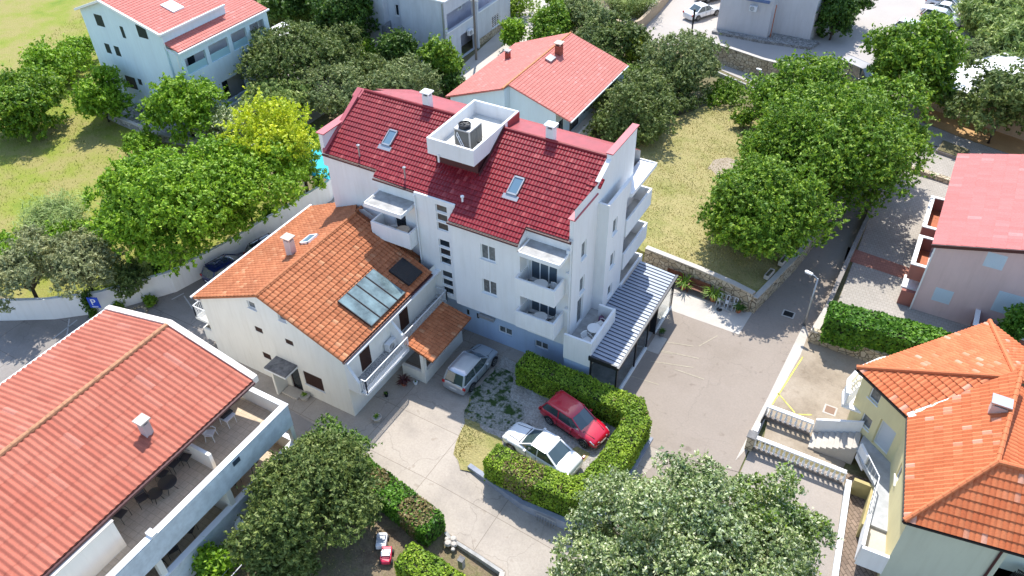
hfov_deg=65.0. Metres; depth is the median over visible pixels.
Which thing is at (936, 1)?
parked car
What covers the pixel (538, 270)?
balcony door
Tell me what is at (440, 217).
window
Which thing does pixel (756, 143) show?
tree
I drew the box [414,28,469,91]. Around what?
tree
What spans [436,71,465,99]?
shrub
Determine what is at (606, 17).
tree
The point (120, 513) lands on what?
terrace chair
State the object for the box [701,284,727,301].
potted plant
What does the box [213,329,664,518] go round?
yard
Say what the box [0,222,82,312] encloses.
shrub
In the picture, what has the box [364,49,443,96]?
tree
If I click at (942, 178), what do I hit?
wall
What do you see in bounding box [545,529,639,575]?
tree
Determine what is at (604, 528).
bush
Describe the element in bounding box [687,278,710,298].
garden bench
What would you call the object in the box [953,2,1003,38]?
tree
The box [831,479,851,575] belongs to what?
garden wall
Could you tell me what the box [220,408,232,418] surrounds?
barbecue grill
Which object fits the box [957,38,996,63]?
tree
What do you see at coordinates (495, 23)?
window
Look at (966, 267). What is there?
pink house
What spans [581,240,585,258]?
window
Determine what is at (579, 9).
tree
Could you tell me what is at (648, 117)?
tree
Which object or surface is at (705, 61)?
tree
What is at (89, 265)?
shrub
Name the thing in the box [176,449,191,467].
terrace chair
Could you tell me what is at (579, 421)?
parked car
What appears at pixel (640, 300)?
glass veranda
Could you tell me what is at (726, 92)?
bush
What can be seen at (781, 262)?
trough planter
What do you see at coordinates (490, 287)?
window
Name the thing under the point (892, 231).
paver yard
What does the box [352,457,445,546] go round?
hedge
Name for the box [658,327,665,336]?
potted plant
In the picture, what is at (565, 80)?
light red roofed house
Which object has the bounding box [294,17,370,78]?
tree
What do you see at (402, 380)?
potted plant
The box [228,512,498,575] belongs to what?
garden bed
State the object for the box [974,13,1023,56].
bushes
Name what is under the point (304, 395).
potted plant
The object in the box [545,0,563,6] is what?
bush
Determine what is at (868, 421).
window
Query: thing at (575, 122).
window
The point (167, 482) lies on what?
round table
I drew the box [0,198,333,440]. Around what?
lane
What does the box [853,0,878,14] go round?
tree
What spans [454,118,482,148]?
cooling unit
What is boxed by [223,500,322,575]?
tree
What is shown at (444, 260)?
window
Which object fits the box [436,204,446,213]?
window
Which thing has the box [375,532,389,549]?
toy car
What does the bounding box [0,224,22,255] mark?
bush
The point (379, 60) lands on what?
tree
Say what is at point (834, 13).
shrub
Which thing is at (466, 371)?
parked car
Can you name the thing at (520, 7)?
bush
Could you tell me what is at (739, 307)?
potted plant
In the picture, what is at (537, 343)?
window
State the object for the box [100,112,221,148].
stone wall
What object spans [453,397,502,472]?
dry grass patch
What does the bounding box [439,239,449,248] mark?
window
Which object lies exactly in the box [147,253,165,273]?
climbing ivy
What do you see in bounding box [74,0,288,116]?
blue balcony house
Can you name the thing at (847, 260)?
stone wall
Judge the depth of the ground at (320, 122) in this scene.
73.72 m
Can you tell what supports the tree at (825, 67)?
on the lawn at (711, 263)
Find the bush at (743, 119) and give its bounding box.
[728,106,758,126]
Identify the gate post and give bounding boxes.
[457,555,465,570]
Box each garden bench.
[667,268,684,287]
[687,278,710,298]
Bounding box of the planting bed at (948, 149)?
[935,140,970,159]
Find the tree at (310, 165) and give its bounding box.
[272,123,329,191]
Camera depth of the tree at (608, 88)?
71.95 m
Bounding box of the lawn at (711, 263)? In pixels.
[635,105,848,292]
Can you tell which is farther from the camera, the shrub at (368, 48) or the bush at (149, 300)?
the shrub at (368, 48)
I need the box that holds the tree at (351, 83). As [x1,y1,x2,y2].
[292,61,371,116]
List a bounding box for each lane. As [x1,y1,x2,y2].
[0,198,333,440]
[909,146,955,186]
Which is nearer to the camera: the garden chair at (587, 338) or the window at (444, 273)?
the garden chair at (587, 338)
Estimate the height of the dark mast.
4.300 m
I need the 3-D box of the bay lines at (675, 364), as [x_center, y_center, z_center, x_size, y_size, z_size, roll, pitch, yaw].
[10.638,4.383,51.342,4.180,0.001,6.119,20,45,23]
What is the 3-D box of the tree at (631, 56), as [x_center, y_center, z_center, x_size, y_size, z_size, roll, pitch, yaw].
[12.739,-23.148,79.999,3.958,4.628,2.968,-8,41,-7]
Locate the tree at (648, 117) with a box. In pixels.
[581,68,681,146]
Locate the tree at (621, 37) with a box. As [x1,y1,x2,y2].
[577,8,654,66]
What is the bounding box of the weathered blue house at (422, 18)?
[365,0,510,61]
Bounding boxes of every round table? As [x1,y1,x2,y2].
[147,487,164,503]
[157,474,178,494]
[396,225,409,231]
[534,279,547,286]
[534,312,547,319]
[587,323,600,336]
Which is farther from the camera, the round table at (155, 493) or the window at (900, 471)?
the window at (900, 471)
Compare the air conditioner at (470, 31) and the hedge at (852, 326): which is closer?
the hedge at (852, 326)
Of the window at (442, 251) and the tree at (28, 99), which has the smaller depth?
the window at (442, 251)
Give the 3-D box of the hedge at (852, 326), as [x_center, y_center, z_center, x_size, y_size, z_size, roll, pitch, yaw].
[23.944,3.168,49.922,8.996,2.367,2.368,17,44,20]
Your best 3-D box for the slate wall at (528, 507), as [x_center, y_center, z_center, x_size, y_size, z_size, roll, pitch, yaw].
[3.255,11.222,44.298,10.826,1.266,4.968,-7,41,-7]
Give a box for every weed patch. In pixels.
[464,366,524,430]
[572,447,589,461]
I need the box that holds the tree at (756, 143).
[731,108,826,190]
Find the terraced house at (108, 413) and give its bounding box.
[0,305,296,575]
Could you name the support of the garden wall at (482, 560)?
on the ground at (320, 122)
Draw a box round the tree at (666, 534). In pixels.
[564,444,816,575]
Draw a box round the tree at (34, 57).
[17,34,93,86]
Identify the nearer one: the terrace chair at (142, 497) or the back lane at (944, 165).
the terrace chair at (142, 497)
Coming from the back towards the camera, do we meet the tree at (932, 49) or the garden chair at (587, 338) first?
the tree at (932, 49)
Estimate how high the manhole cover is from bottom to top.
0.020 m
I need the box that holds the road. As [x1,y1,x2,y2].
[729,447,843,575]
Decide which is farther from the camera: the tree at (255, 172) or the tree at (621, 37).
the tree at (621, 37)
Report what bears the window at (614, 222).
in the white hotel
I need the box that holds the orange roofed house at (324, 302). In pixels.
[190,202,470,415]
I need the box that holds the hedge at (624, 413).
[482,350,651,518]
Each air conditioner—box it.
[384,336,396,352]
[467,28,473,35]
[749,5,757,11]
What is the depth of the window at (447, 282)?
51.24 m
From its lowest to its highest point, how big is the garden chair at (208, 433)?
0.902 m
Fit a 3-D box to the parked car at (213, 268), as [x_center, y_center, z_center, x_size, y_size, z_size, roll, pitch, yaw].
[-20.314,-1.597,57.951,2.040,1.505,4.026,28,48,29]
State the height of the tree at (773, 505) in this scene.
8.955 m
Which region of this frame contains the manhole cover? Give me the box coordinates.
[822,404,837,416]
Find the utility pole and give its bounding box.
[472,0,478,59]
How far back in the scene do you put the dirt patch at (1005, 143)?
71.55 m
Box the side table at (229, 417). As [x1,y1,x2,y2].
[219,412,236,428]
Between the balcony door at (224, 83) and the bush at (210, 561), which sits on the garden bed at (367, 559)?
the bush at (210, 561)
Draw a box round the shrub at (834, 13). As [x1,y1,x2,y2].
[813,0,861,39]
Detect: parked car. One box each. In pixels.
[200,251,243,283]
[243,233,271,253]
[442,344,497,394]
[502,422,585,474]
[538,390,609,448]
[683,1,718,20]
[835,55,872,82]
[892,17,919,34]
[920,0,960,16]
[921,5,962,26]
[925,0,961,5]
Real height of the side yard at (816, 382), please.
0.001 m
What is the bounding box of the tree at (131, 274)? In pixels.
[95,256,152,303]
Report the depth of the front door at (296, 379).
49.31 m
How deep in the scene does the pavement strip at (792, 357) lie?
50.18 m
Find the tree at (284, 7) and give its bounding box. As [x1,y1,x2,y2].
[254,0,314,22]
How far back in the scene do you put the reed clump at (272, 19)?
91.91 m
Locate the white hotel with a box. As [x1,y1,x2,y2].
[316,87,656,374]
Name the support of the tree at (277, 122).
on the grass field
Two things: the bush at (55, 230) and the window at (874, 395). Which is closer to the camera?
the window at (874, 395)
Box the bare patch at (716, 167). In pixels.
[708,158,736,174]
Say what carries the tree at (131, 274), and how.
on the grass field
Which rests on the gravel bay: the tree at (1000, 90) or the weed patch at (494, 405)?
the weed patch at (494, 405)
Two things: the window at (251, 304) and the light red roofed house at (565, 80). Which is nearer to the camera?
the window at (251, 304)
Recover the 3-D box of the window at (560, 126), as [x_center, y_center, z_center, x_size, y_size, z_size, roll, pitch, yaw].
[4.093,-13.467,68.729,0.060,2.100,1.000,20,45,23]
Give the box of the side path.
[460,0,549,79]
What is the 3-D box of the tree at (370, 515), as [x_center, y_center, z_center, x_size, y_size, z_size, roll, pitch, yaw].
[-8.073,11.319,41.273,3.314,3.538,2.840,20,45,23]
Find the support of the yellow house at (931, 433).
on the ground at (320, 122)
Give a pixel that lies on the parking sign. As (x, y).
(93, 302)
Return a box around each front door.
[291,369,303,390]
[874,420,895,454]
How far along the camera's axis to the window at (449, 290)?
51.65 m
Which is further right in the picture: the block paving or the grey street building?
the block paving
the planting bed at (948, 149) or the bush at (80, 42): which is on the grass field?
the bush at (80, 42)
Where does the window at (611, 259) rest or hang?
in the white hotel
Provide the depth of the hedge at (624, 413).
44.15 m
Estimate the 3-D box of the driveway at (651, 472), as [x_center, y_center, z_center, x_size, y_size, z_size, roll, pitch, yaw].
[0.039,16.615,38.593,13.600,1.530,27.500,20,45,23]
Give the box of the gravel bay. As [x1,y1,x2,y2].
[460,356,651,520]
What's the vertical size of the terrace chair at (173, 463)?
0.945 m
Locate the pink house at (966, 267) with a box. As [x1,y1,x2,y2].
[897,153,1023,345]
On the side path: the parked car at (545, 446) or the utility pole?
the utility pole
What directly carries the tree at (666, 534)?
on the ground at (320, 122)
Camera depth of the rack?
54.55 m
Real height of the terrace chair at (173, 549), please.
0.945 m
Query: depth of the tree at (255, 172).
56.73 m
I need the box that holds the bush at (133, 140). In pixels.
[116,122,163,155]
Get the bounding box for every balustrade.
[753,436,846,484]
[764,404,813,435]
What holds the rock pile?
on the garden wall at (482, 560)
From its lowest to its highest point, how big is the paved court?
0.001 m
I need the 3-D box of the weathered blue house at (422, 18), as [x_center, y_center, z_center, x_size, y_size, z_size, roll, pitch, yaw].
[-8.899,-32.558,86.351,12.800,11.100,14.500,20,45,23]
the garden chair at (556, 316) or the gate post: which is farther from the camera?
the garden chair at (556, 316)
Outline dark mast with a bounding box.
[691,9,695,29]
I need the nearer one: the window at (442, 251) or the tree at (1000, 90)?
the window at (442, 251)
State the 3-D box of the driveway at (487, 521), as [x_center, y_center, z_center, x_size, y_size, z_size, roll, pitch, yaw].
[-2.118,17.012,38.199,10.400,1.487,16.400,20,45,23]
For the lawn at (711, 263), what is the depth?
63.19 m
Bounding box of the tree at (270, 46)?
[229,16,344,93]
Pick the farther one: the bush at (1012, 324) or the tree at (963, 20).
the tree at (963, 20)
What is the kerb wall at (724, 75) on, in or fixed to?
on the ground at (320, 122)
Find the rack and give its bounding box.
[715,292,738,311]
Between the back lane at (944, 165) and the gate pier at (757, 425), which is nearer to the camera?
the gate pier at (757, 425)
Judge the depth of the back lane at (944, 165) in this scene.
67.88 m
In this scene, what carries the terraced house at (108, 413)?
on the ground at (320, 122)
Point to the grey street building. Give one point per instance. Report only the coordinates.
(788, 23)
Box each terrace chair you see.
[113,506,131,524]
[134,489,152,509]
[155,467,171,479]
[166,457,183,472]
[167,544,180,559]
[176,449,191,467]
[183,525,197,538]
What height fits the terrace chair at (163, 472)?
0.945 m
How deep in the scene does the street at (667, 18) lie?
89.98 m
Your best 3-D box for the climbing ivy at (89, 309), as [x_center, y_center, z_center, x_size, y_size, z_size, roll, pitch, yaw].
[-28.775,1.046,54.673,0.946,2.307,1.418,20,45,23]
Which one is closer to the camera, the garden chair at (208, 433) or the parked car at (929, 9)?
the garden chair at (208, 433)
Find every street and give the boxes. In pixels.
[620,0,978,71]
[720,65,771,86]
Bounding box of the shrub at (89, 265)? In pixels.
[36,224,130,300]
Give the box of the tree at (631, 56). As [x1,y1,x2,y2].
[622,35,654,67]
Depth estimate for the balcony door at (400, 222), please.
50.61 m
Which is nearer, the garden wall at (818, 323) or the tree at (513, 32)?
the garden wall at (818, 323)
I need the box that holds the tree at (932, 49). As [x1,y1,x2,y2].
[858,9,972,111]
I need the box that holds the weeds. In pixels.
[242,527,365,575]
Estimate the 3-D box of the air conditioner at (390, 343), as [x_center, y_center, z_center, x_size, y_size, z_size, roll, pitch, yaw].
[-7.327,3.411,48.563,0.362,0.600,0.800,20,45,23]
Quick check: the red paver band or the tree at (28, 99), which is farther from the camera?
the tree at (28, 99)
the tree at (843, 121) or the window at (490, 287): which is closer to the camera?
the window at (490, 287)
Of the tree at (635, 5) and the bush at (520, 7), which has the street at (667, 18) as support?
the tree at (635, 5)
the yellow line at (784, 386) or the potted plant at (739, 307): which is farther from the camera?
the potted plant at (739, 307)
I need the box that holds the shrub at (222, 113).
[190,101,249,139]
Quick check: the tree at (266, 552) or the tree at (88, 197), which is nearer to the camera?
the tree at (266, 552)
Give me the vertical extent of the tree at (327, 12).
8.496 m
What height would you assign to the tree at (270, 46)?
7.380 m
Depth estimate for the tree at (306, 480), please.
38.59 m
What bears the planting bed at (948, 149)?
on the paved court
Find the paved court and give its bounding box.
[915,119,1007,153]
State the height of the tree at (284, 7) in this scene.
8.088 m
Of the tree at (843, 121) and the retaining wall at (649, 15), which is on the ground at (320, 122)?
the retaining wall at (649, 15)
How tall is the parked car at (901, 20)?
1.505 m
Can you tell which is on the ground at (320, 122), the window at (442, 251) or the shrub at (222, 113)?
the shrub at (222, 113)
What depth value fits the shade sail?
64.48 m
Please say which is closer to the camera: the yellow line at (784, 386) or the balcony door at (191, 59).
the yellow line at (784, 386)
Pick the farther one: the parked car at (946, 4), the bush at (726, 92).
the parked car at (946, 4)
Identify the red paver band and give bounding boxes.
[845,247,908,277]
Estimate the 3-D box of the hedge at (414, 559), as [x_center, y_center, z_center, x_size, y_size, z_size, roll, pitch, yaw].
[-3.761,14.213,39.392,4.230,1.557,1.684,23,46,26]
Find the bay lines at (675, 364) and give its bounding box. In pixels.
[631,336,716,384]
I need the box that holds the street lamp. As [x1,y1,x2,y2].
[802,270,818,326]
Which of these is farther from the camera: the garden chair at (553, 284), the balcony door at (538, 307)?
the balcony door at (538, 307)
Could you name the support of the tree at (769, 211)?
on the lawn at (711, 263)
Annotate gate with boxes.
[536,513,555,529]
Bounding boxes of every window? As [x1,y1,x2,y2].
[248,301,255,308]
[395,4,398,15]
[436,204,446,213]
[437,213,447,221]
[438,222,447,231]
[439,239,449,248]
[440,248,450,256]
[441,256,450,264]
[442,270,451,278]
[443,278,452,286]
[444,286,453,294]
[481,244,495,261]
[483,279,496,295]
[492,12,498,27]
[499,325,511,335]
[535,340,547,349]
[558,119,562,128]
[571,118,577,129]
[579,275,583,292]
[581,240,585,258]
[610,252,613,266]
[612,217,616,233]
[861,413,872,429]
[869,388,880,404]
[897,466,901,480]
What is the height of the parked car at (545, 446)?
1.475 m
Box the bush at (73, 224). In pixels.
[60,219,117,247]
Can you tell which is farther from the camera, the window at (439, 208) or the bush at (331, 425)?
the window at (439, 208)
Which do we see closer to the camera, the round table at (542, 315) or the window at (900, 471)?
the window at (900, 471)
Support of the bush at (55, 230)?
on the grass field
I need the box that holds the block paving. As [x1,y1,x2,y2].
[838,473,877,575]
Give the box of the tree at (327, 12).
[305,0,380,45]
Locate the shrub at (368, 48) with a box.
[350,38,379,56]
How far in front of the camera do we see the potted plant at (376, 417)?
47.54 m
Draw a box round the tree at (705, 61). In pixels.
[633,27,730,102]
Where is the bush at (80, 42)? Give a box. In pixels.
[50,33,96,67]
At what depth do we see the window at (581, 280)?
47.75 m
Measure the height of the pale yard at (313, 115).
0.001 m
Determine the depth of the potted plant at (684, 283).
55.90 m
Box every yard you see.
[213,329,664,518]
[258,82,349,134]
[764,333,867,467]
[838,170,969,332]
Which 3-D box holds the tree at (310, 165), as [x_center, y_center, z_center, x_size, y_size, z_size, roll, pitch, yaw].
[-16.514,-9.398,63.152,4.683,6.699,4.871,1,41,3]
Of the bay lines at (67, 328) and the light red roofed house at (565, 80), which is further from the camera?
the light red roofed house at (565, 80)
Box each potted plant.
[299,391,309,400]
[372,413,381,422]
[396,374,412,386]
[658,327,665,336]
[675,273,695,289]
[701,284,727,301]
[733,300,747,312]
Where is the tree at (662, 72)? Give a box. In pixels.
[621,58,700,113]
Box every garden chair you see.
[202,426,217,442]
[547,282,557,289]
[547,314,557,322]
[580,330,592,341]
[594,318,604,325]
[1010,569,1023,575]
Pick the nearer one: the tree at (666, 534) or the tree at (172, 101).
the tree at (666, 534)
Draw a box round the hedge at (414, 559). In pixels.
[394,541,465,575]
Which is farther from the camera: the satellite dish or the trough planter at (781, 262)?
the trough planter at (781, 262)
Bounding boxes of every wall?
[0,179,333,320]
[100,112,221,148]
[444,531,502,574]
[467,437,652,532]
[604,0,668,30]
[644,246,755,311]
[693,37,846,83]
[715,71,753,88]
[750,186,844,313]
[807,308,826,343]
[812,328,888,361]
[825,188,882,307]
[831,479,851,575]
[908,165,950,183]
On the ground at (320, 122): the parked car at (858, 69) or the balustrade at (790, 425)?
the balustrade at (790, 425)
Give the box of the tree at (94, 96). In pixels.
[66,62,140,121]
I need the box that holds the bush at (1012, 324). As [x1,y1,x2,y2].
[992,302,1023,342]
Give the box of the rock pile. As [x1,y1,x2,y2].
[444,536,456,550]
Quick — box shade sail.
[303,149,329,192]
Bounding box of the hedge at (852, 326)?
[818,300,954,354]
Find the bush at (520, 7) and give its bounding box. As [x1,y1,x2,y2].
[510,0,542,20]
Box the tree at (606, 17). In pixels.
[575,2,619,44]
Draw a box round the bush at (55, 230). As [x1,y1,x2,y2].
[17,219,76,254]
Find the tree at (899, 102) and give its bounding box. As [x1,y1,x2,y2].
[837,64,941,158]
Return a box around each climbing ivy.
[79,288,97,318]
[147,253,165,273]
[261,202,272,215]
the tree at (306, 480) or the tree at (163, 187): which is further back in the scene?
the tree at (163, 187)
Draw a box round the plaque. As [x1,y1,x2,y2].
[233,457,239,465]
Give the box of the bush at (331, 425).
[295,412,382,471]
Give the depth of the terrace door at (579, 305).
48.93 m
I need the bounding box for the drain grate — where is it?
[781,309,795,318]
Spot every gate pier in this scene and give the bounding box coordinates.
[744,430,757,450]
[752,409,766,432]
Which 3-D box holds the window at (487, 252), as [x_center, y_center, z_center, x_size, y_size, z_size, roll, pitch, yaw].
[-1.349,-2.065,46.670,1.000,1.100,0.060,20,45,23]
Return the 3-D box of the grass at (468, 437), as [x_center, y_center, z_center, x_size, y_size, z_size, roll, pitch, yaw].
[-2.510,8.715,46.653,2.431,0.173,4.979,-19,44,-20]
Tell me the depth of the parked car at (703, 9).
91.51 m
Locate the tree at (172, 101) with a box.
[136,67,232,145]
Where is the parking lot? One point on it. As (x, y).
(715, 411)
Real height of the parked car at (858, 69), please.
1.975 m
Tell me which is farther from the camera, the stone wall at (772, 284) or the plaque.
the stone wall at (772, 284)
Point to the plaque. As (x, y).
(236, 461)
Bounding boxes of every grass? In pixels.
[454,404,490,461]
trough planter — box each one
[763,268,774,279]
[778,255,787,266]
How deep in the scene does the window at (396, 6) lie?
83.47 m
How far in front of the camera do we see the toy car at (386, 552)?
40.54 m
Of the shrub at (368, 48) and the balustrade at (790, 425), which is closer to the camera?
the balustrade at (790, 425)
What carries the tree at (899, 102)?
on the ground at (320, 122)
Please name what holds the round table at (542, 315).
on the white hotel
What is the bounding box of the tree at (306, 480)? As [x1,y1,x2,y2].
[235,426,384,556]
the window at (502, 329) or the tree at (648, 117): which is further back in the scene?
the tree at (648, 117)
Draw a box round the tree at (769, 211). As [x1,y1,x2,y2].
[691,147,849,261]
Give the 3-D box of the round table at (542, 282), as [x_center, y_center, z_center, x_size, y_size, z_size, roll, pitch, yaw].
[1.646,0.029,46.243,0.860,0.737,0.860,20,45,23]
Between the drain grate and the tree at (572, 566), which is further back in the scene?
the drain grate
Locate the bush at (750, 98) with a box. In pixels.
[738,89,766,114]
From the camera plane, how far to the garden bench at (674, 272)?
56.51 m
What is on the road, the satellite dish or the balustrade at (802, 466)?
the balustrade at (802, 466)
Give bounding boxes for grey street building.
[712,0,823,49]
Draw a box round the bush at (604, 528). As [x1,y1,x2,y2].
[580,516,616,537]
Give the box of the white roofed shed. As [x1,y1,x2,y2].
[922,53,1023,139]
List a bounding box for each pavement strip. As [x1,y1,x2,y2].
[671,289,751,333]
[736,326,807,458]
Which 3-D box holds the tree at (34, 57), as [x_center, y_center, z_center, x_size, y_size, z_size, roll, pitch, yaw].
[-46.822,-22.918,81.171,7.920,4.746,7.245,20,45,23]
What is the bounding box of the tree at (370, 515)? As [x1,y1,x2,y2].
[327,482,381,534]
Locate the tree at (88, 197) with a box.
[80,156,172,252]
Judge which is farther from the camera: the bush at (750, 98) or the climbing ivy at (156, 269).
the bush at (750, 98)
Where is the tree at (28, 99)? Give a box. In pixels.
[0,60,71,141]
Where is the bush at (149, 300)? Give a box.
[141,294,158,308]
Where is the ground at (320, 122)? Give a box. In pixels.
[0,0,1023,575]
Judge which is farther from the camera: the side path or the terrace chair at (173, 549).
the side path
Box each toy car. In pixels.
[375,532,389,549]
[379,546,393,564]
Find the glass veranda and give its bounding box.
[588,261,678,388]
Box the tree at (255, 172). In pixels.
[183,132,310,242]
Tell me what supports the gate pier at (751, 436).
on the ground at (320, 122)
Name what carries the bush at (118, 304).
on the grass field
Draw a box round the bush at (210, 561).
[189,536,243,575]
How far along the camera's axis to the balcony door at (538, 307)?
48.59 m
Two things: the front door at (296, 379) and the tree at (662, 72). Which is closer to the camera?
the front door at (296, 379)
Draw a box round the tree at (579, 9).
[556,0,603,37]
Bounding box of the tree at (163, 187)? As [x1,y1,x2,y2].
[92,139,262,277]
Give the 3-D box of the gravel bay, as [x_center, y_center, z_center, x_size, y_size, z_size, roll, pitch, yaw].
[2.033,8.522,46.755,10.886,0.001,8.752,20,45,23]
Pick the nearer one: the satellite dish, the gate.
the satellite dish
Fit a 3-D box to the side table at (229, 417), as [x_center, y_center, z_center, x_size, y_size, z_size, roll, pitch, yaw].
[-14.837,6.856,41.925,0.700,0.629,0.650,20,45,23]
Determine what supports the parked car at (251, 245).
on the lane at (23, 343)
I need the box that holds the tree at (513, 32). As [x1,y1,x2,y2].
[497,16,527,46]
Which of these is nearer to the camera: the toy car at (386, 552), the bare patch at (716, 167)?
the toy car at (386, 552)
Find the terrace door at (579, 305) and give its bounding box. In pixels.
[576,296,581,324]
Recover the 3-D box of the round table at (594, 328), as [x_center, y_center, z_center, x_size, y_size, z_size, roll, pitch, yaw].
[4.946,2.671,48.435,0.860,0.737,0.860,20,45,23]
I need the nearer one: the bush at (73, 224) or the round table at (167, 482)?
the round table at (167, 482)
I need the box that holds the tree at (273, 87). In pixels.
[235,74,319,117]
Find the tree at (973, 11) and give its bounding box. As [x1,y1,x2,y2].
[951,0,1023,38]
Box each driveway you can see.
[437,470,581,575]
[470,456,737,575]
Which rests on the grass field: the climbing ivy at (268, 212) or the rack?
the climbing ivy at (268, 212)
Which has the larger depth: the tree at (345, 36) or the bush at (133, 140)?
the tree at (345, 36)
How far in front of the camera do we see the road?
43.47 m
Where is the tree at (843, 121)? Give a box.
[749,74,941,218]
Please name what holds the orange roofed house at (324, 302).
on the yard at (416, 430)
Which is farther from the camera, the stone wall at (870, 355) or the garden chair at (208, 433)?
the stone wall at (870, 355)
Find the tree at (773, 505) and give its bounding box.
[706,460,843,575]
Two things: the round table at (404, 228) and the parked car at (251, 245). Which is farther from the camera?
the parked car at (251, 245)
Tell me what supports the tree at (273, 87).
on the ground at (320, 122)
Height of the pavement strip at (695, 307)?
0.001 m
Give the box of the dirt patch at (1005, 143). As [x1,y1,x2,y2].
[917,106,1023,153]
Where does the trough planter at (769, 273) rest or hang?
on the stone wall at (772, 284)
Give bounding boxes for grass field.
[0,0,310,315]
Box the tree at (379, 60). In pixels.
[341,46,399,81]
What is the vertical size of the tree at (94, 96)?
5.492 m
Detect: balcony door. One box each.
[187,55,195,64]
[222,80,230,97]
[395,216,406,226]
[531,260,556,285]
[531,300,555,317]
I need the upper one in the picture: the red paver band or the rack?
the red paver band
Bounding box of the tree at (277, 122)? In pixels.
[214,85,320,204]
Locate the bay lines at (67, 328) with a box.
[53,293,192,338]
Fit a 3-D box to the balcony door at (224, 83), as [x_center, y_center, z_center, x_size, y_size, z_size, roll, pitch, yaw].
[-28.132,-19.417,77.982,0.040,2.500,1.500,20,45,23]
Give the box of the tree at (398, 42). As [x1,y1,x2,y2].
[371,26,419,64]
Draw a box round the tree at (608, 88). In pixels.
[589,71,640,119]
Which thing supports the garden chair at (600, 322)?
on the white hotel
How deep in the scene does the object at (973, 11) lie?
83.81 m
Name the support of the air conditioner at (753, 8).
attached to the grey street building
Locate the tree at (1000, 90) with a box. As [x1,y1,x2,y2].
[937,51,1023,143]
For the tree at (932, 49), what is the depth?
70.36 m
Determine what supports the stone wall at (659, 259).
on the ground at (320, 122)
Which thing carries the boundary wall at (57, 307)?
on the ground at (320, 122)
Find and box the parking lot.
[622,90,921,471]
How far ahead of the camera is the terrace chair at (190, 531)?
40.11 m
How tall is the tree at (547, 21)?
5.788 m
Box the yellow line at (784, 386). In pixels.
[771,357,811,414]
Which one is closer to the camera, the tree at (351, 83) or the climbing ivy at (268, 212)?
the climbing ivy at (268, 212)
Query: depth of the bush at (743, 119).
70.00 m
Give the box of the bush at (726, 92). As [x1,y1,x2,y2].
[699,73,748,108]
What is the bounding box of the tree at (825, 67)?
[742,49,855,119]
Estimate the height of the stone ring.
0.170 m
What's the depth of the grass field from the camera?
72.50 m
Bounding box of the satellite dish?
[235,515,244,530]
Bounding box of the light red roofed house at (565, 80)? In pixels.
[446,32,628,135]
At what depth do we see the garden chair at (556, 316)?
47.68 m
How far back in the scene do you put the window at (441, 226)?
48.38 m
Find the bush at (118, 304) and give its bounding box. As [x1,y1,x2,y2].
[112,300,125,308]
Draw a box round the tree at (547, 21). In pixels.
[526,0,575,40]
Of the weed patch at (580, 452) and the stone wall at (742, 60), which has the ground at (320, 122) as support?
the stone wall at (742, 60)
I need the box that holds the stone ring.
[129,305,147,313]
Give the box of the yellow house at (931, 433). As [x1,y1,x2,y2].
[808,319,1023,575]
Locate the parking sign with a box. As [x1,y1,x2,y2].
[86,297,100,312]

